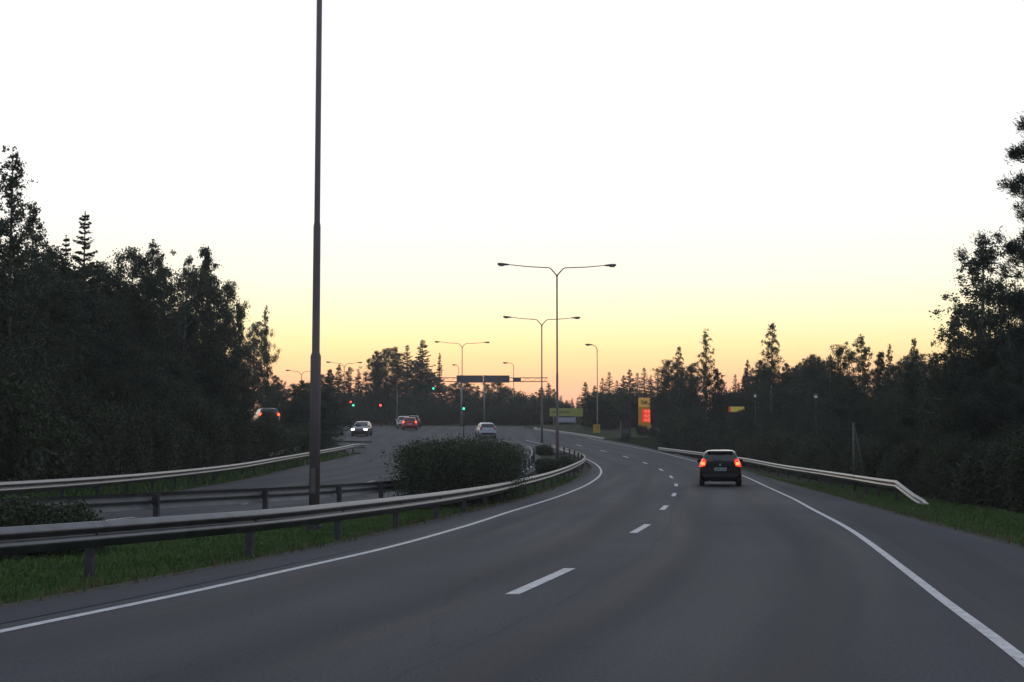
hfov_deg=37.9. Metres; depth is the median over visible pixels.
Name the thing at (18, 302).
birch tree
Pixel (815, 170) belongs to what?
sky
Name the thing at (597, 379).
street lamp
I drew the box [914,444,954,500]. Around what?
shrub
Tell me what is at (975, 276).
birch tree
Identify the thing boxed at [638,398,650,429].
price sign
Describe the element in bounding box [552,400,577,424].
shrub
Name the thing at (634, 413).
broadleaf tree
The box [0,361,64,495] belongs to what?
shrub
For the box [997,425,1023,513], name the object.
shrub
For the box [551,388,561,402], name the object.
birch tree
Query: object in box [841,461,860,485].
shrub
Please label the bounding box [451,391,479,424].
shrub
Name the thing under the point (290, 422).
broadleaf tree
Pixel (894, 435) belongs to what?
broadleaf tree
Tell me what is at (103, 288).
broadleaf tree
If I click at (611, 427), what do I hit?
shrub
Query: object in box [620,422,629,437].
utility cabinet
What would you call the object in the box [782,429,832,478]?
shrub
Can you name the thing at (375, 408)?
birch tree
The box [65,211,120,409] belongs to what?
spruce tree
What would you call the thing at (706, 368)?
tree
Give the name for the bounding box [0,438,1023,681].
road
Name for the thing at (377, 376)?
broadleaf tree
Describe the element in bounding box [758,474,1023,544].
grass
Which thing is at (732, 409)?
lit sign
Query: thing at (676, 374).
tree
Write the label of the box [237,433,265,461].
shrub
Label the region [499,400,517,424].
shrub
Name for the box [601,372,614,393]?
spruce tree
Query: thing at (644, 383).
spruce tree
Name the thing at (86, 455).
shrub
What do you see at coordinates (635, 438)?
ground
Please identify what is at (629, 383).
spruce tree
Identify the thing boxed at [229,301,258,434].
broadleaf tree
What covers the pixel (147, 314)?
broadleaf tree
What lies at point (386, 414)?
shrub
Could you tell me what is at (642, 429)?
shrub
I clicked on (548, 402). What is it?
shrub
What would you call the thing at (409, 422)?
car
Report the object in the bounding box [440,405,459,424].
shrub
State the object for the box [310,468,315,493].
service door
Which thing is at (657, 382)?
spruce tree
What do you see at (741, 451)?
shrub
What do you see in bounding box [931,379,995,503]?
broadleaf tree
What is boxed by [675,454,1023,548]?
gravel edge
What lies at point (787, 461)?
shrub
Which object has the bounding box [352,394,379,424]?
shrub
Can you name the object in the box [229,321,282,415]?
broadleaf tree
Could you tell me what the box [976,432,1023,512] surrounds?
shrub
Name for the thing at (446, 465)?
shrub
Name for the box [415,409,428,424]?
shrub
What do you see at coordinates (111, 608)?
edge line
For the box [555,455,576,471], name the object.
shrub
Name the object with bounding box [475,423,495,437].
car
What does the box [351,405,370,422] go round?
shrub
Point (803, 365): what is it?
broadleaf tree
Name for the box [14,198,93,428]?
birch tree
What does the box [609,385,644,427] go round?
broadleaf tree
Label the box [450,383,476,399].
broadleaf tree
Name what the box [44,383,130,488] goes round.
shrub
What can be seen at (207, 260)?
broadleaf tree
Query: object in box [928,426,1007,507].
shrub
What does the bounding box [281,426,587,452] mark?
junction asphalt
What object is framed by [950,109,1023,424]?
pine tree
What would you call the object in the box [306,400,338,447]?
broadleaf tree
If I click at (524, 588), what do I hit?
lane dashes
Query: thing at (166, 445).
shrub
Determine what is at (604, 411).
shrub
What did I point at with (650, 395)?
broadleaf tree
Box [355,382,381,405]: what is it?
broadleaf tree
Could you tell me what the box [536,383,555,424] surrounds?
spruce tree
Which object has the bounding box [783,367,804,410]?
broadleaf tree
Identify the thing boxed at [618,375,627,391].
spruce tree
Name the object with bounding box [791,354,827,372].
broadleaf tree
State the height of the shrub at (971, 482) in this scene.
2.675 m
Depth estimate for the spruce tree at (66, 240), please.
65.47 m
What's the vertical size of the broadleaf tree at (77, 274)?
9.698 m
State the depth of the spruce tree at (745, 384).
174.40 m
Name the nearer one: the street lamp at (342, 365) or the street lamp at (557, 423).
the street lamp at (557, 423)
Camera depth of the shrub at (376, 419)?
210.63 m
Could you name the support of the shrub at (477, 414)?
on the ground at (635, 438)
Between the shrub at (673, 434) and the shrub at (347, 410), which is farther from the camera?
the shrub at (347, 410)
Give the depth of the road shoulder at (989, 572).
21.09 m
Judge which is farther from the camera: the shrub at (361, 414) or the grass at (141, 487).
the shrub at (361, 414)
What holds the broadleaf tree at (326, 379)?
on the ground at (635, 438)
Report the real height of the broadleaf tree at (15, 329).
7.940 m
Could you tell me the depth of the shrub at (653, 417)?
178.60 m
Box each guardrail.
[0,440,534,516]
[0,443,585,577]
[0,444,365,498]
[269,446,301,457]
[658,447,928,504]
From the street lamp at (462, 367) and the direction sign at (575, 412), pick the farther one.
the street lamp at (462, 367)
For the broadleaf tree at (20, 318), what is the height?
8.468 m
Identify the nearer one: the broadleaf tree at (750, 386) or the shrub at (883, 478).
the shrub at (883, 478)
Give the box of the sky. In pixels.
[0,0,1023,424]
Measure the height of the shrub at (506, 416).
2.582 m
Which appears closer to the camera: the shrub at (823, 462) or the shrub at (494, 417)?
the shrub at (823, 462)
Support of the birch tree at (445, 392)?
on the ground at (635, 438)
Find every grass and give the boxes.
[0,448,348,498]
[0,475,579,603]
[0,480,1023,607]
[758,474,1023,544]
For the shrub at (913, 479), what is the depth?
60.87 m
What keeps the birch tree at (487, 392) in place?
on the ground at (635, 438)
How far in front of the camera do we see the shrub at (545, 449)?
117.28 m
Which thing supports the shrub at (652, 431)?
on the ground at (635, 438)
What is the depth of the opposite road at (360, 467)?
70.74 m
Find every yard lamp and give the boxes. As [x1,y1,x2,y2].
[753,393,757,470]
[813,393,817,480]
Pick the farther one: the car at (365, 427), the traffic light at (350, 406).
the traffic light at (350, 406)
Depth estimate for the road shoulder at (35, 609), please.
16.93 m
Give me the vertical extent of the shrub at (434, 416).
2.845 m
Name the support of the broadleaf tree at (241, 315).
on the ground at (635, 438)
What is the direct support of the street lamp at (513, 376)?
on the ground at (635, 438)
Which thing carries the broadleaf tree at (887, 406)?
on the ground at (635, 438)
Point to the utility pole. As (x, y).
(853, 435)
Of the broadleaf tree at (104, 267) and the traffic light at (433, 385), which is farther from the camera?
the traffic light at (433, 385)
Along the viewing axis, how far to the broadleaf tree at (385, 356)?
235.83 m
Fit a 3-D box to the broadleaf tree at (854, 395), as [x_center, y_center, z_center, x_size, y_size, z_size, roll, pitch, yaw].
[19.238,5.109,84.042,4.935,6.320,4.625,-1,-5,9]
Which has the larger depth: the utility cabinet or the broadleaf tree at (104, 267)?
the utility cabinet
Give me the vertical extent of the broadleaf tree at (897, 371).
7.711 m
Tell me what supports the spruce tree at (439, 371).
on the ground at (635, 438)
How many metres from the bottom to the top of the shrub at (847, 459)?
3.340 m
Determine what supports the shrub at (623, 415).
on the ground at (635, 438)
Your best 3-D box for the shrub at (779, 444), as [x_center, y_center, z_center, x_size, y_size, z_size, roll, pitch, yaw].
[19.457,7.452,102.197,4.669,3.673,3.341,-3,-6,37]
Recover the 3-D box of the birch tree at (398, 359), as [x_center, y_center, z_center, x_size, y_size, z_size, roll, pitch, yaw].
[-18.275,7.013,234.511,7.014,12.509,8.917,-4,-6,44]
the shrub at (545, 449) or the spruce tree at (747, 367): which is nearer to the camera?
the shrub at (545, 449)
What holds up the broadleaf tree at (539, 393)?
on the ground at (635, 438)
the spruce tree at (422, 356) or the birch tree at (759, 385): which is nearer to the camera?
the birch tree at (759, 385)
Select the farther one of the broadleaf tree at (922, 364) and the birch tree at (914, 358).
the birch tree at (914, 358)
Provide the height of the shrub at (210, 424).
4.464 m
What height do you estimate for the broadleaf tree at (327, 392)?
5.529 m
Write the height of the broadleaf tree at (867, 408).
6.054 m
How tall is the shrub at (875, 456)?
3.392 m
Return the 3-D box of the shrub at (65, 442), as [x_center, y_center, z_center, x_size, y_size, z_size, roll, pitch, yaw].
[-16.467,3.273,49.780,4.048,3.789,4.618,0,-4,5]
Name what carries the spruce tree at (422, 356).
on the ground at (635, 438)
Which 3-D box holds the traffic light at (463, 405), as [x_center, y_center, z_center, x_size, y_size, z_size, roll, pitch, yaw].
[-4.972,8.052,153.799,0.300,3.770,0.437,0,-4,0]
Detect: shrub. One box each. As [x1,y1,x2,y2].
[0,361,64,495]
[0,390,86,493]
[0,492,118,560]
[35,411,110,492]
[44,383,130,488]
[83,398,157,485]
[117,399,186,479]
[117,438,160,482]
[138,419,187,471]
[168,395,238,473]
[170,418,213,469]
[200,404,257,464]
[214,429,241,464]
[221,435,252,463]
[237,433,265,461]
[249,413,288,460]
[258,409,278,422]
[261,420,298,456]
[296,430,309,452]
[334,390,360,404]
[338,402,356,424]
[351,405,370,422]
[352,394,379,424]
[370,413,383,424]
[370,432,535,510]
[371,399,394,424]
[381,406,399,424]
[390,405,415,423]
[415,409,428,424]
[424,406,445,424]
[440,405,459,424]
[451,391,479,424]
[454,410,472,424]
[466,394,502,424]
[470,407,490,424]
[486,408,501,424]
[498,407,518,424]
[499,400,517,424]
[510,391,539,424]
[513,404,535,424]
[529,394,562,424]
[532,408,546,424]
[533,458,549,465]
[535,444,553,455]
[535,458,568,474]
[545,412,562,424]
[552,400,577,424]
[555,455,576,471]
[580,391,621,429]
[596,399,634,427]
[607,423,615,428]
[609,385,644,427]
[636,424,647,434]
[646,428,657,436]
[650,403,674,428]
[658,409,698,453]
[665,419,694,456]
[672,410,710,458]
[675,427,696,457]
[685,418,715,458]
[700,429,716,456]
[710,387,740,412]
[716,425,758,455]
[733,436,752,467]
[742,430,771,469]
[747,422,793,470]
[763,423,808,474]
[766,443,789,472]
[779,452,807,477]
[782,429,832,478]
[796,440,834,479]
[810,456,832,482]
[819,446,847,482]
[824,441,860,483]
[838,427,889,488]
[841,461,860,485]
[849,429,896,488]
[873,460,892,489]
[876,449,912,492]
[884,432,937,495]
[902,459,939,498]
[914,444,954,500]
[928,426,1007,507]
[943,436,1018,509]
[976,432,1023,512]
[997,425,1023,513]
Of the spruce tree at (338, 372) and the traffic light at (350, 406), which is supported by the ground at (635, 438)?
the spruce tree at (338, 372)
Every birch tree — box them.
[0,145,65,460]
[0,173,78,470]
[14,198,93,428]
[123,239,211,418]
[167,253,219,416]
[337,366,359,399]
[371,400,379,422]
[380,346,409,402]
[441,385,454,402]
[480,383,494,400]
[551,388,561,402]
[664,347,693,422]
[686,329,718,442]
[749,323,796,435]
[751,363,764,433]
[814,354,837,425]
[832,334,882,432]
[883,344,893,389]
[892,235,1023,469]
[905,338,920,395]
[912,300,973,452]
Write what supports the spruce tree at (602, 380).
on the ground at (635, 438)
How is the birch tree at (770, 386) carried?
on the ground at (635, 438)
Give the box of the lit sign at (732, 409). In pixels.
[728,407,744,413]
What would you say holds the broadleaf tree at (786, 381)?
on the ground at (635, 438)
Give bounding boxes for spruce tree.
[58,235,73,297]
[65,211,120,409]
[253,305,280,411]
[326,365,347,401]
[344,385,356,421]
[354,369,365,395]
[395,344,412,394]
[403,339,443,424]
[433,352,445,403]
[473,386,481,424]
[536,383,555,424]
[572,382,590,424]
[578,393,590,425]
[599,377,607,393]
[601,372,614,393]
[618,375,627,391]
[623,369,634,394]
[632,373,645,396]
[635,368,648,393]
[646,378,655,393]
[649,371,662,394]
[654,365,670,395]
[667,369,684,417]
[731,375,741,405]
[737,382,741,406]
[740,359,753,405]
[740,368,752,408]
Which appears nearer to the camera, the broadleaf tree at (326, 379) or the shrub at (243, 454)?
the shrub at (243, 454)
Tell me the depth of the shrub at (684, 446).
143.62 m
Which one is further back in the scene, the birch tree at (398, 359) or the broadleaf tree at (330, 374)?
the birch tree at (398, 359)
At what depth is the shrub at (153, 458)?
62.81 m
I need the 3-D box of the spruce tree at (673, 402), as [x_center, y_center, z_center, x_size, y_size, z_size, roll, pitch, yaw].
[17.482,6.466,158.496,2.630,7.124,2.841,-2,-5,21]
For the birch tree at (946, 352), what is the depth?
62.15 m
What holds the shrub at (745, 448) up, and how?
on the ground at (635, 438)
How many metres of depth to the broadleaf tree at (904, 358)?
183.93 m
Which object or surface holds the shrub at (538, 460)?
on the ground at (635, 438)
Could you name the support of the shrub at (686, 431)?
on the ground at (635, 438)
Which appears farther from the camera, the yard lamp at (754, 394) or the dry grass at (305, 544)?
the yard lamp at (754, 394)
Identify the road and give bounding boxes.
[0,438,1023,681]
[37,443,540,521]
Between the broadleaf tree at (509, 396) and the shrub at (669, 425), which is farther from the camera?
the broadleaf tree at (509, 396)
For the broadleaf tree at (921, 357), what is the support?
on the ground at (635, 438)
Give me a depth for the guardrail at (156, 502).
30.06 m
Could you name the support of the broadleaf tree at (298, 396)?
on the ground at (635, 438)
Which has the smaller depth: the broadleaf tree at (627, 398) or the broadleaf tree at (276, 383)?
the broadleaf tree at (276, 383)
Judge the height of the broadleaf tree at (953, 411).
5.234 m
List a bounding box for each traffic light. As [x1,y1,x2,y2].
[349,400,351,426]
[352,399,354,425]
[379,404,381,426]
[432,375,434,389]
[462,401,464,435]
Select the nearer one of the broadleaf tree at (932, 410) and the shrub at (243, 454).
the broadleaf tree at (932, 410)
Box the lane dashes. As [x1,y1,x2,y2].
[506,444,677,593]
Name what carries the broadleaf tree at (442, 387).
on the ground at (635, 438)
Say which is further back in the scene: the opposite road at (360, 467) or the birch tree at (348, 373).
the birch tree at (348, 373)
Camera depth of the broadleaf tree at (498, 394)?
239.75 m
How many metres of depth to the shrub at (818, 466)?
89.30 m
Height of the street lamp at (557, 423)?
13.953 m
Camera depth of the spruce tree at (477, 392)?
235.94 m
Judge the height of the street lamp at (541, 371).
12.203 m
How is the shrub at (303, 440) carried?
on the ground at (635, 438)
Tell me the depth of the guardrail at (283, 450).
101.74 m
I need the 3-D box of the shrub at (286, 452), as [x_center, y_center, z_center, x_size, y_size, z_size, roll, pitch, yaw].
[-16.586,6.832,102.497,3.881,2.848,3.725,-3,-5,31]
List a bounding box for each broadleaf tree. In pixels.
[0,252,40,474]
[0,292,21,369]
[20,264,107,472]
[22,245,116,412]
[79,259,160,434]
[85,265,135,311]
[89,246,188,463]
[151,257,206,430]
[158,268,245,413]
[190,244,260,454]
[198,281,270,442]
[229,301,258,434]
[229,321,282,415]
[265,386,291,407]
[266,375,285,423]
[272,384,309,429]
[277,399,309,429]
[281,380,309,419]
[285,399,309,432]
[306,374,350,443]
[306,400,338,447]
[321,386,361,446]
[323,369,339,398]
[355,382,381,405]
[358,348,406,395]
[363,351,388,404]
[377,383,395,423]
[397,360,439,396]
[409,374,447,424]
[447,382,464,405]
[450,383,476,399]
[480,382,514,406]
[502,388,516,423]
[532,388,544,402]
[579,391,600,423]
[629,397,637,426]
[634,393,654,426]
[642,359,687,431]
[672,363,707,419]
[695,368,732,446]
[712,405,728,449]
[723,392,744,418]
[727,409,747,449]
[735,370,781,424]
[735,383,769,429]
[741,360,775,394]
[753,372,808,428]
[778,362,791,379]
[779,358,836,437]
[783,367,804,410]
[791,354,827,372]
[799,358,814,375]
[804,344,871,435]
[810,376,887,481]
[847,380,902,474]
[864,351,888,429]
[871,375,934,456]
[875,361,922,417]
[877,361,932,492]
[882,356,925,381]
[901,361,941,439]
[903,350,930,370]
[913,336,1012,481]
[915,383,941,444]
[920,363,956,466]
[927,278,1023,508]
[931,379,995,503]
[932,374,1015,498]
[981,334,1023,494]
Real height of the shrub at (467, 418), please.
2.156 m
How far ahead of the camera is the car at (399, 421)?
183.95 m
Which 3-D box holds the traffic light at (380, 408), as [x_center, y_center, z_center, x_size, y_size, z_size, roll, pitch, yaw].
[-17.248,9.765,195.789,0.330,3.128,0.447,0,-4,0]
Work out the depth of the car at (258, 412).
120.40 m
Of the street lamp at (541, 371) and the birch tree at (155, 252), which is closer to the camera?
the birch tree at (155, 252)
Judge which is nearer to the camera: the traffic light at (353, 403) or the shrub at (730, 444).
the shrub at (730, 444)
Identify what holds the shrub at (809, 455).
on the ground at (635, 438)
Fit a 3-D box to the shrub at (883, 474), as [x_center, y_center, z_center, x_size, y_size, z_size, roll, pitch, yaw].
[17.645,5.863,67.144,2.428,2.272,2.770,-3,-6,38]
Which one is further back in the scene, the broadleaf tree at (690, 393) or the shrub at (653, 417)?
the shrub at (653, 417)
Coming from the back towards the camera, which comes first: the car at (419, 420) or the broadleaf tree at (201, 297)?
the car at (419, 420)
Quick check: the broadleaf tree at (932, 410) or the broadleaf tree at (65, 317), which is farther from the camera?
the broadleaf tree at (932, 410)
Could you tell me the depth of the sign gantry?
200.13 m
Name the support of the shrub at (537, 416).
on the ground at (635, 438)
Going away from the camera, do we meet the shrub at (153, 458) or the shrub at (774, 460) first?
the shrub at (153, 458)
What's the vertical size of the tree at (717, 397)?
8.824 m
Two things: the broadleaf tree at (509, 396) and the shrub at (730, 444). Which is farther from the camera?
the broadleaf tree at (509, 396)
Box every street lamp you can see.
[306,0,321,530]
[326,361,361,370]
[435,341,489,425]
[497,263,615,457]
[503,316,579,442]
[503,362,513,398]
[585,344,597,423]
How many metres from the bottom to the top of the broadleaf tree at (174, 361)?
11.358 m
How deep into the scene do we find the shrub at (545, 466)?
82.44 m
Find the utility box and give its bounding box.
[593,424,599,433]
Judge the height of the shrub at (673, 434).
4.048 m
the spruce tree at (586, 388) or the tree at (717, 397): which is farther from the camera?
the spruce tree at (586, 388)
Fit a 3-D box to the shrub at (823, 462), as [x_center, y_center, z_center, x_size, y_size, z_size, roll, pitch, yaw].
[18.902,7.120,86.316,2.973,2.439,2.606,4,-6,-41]
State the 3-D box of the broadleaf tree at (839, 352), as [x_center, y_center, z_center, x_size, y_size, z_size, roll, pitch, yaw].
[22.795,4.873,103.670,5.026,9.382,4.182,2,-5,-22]
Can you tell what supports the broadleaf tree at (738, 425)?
on the ground at (635, 438)
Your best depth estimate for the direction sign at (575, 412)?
167.85 m
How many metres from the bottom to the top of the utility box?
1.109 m
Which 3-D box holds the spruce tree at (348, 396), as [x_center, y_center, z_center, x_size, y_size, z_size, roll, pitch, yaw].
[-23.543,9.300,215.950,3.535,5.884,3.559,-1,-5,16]
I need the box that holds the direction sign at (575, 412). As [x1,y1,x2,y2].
[550,408,582,431]
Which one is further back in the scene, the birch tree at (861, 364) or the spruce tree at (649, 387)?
the spruce tree at (649, 387)
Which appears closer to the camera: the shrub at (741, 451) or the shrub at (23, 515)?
the shrub at (23, 515)
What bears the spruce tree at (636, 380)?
on the ground at (635, 438)
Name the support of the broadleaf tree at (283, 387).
on the ground at (635, 438)
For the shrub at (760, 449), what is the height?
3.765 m
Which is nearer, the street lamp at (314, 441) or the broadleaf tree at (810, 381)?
the street lamp at (314, 441)
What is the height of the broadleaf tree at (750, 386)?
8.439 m
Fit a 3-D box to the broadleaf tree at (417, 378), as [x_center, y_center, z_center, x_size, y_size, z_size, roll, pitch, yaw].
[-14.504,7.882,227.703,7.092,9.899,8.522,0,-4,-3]
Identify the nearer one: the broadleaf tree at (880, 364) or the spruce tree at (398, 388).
the broadleaf tree at (880, 364)
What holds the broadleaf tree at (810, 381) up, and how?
on the ground at (635, 438)
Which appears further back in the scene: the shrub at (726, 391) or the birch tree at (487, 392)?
the birch tree at (487, 392)
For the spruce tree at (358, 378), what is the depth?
226.15 m
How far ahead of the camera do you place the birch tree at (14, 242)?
50.39 m
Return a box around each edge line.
[0,440,601,632]
[589,438,1023,666]
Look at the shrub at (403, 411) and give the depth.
209.66 m
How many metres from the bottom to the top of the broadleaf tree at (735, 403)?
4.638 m
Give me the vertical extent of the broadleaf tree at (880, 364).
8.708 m
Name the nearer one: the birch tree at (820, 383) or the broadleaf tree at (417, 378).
the birch tree at (820, 383)
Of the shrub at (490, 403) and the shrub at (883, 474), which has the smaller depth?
the shrub at (883, 474)
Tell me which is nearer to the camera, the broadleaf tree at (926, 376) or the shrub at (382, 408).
the broadleaf tree at (926, 376)
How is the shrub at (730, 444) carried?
on the ground at (635, 438)
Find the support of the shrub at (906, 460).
on the ground at (635, 438)
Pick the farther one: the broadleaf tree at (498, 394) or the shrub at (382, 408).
the broadleaf tree at (498, 394)
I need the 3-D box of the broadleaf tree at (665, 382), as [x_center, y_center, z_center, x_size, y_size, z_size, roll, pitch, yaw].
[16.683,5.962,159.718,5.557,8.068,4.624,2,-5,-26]
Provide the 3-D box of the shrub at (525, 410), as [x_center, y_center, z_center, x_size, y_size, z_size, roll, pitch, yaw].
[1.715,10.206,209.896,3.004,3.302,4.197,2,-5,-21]
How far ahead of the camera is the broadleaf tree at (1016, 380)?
50.23 m
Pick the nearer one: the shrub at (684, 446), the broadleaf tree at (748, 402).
the broadleaf tree at (748, 402)
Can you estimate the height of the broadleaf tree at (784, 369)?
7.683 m
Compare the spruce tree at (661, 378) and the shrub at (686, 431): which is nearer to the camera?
the shrub at (686, 431)
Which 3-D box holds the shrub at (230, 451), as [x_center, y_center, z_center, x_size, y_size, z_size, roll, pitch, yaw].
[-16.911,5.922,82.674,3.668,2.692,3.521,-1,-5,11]
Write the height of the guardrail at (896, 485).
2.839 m
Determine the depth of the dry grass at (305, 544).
24.89 m
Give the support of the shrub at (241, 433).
on the ground at (635, 438)
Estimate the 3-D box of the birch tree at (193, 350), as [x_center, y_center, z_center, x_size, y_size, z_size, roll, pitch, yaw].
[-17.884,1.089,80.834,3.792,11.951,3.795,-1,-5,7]
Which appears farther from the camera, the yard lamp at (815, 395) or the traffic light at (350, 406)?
the traffic light at (350, 406)
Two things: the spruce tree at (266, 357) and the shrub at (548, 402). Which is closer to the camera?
the spruce tree at (266, 357)
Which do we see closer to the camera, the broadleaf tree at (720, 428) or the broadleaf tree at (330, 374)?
the broadleaf tree at (720, 428)
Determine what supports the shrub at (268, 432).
on the ground at (635, 438)
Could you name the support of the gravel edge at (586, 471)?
on the ground at (635, 438)
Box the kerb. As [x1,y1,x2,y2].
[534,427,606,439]
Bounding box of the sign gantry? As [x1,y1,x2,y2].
[435,375,547,425]
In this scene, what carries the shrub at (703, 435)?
on the ground at (635, 438)
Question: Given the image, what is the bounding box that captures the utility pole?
[852,423,863,491]
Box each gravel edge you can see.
[0,468,590,607]
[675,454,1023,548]
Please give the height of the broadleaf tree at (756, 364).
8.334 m
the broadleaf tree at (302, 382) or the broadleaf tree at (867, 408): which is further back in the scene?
the broadleaf tree at (302, 382)
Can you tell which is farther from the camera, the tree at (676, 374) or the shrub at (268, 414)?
the tree at (676, 374)
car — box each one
[252,408,279,423]
[351,421,372,435]
[395,416,408,427]
[402,417,417,429]
[409,415,421,426]
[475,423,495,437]
[697,450,742,485]
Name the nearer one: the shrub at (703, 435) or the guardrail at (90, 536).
the guardrail at (90, 536)
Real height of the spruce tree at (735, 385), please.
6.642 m
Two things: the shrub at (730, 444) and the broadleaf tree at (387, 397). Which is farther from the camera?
the broadleaf tree at (387, 397)
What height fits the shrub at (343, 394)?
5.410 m
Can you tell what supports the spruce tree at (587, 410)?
on the ground at (635, 438)
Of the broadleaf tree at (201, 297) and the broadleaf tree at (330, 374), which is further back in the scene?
the broadleaf tree at (330, 374)
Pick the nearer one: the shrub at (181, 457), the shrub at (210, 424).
the shrub at (181, 457)
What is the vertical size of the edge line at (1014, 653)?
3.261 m
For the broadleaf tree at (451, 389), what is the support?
on the ground at (635, 438)
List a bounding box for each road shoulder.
[0,440,595,623]
[592,438,1023,625]
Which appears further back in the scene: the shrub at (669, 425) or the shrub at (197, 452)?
the shrub at (669, 425)
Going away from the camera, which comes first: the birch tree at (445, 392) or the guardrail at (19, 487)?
the guardrail at (19, 487)
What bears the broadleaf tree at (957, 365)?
on the ground at (635, 438)
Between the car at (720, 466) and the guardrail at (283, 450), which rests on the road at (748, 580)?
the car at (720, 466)
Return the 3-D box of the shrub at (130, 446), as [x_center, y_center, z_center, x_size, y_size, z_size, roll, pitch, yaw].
[-16.285,4.062,59.639,4.405,3.614,3.862,1,-5,-16]
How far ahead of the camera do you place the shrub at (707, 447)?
138.23 m
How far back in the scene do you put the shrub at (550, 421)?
211.38 m
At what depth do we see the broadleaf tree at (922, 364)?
83.98 m
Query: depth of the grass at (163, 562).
22.01 m
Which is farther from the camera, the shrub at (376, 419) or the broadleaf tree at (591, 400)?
the shrub at (376, 419)
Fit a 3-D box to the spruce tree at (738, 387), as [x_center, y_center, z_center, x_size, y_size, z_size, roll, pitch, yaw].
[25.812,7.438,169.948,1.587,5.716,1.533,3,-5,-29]
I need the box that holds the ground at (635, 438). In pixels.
[0,423,1023,602]
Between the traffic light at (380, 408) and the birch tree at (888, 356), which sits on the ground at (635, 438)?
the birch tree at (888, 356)
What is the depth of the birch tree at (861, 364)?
100.15 m
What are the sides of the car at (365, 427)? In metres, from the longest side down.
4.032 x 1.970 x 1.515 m
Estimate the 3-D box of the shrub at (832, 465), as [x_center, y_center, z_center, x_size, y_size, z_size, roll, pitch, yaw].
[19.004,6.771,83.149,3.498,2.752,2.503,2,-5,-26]
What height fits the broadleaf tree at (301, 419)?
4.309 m
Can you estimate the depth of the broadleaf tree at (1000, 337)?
55.82 m

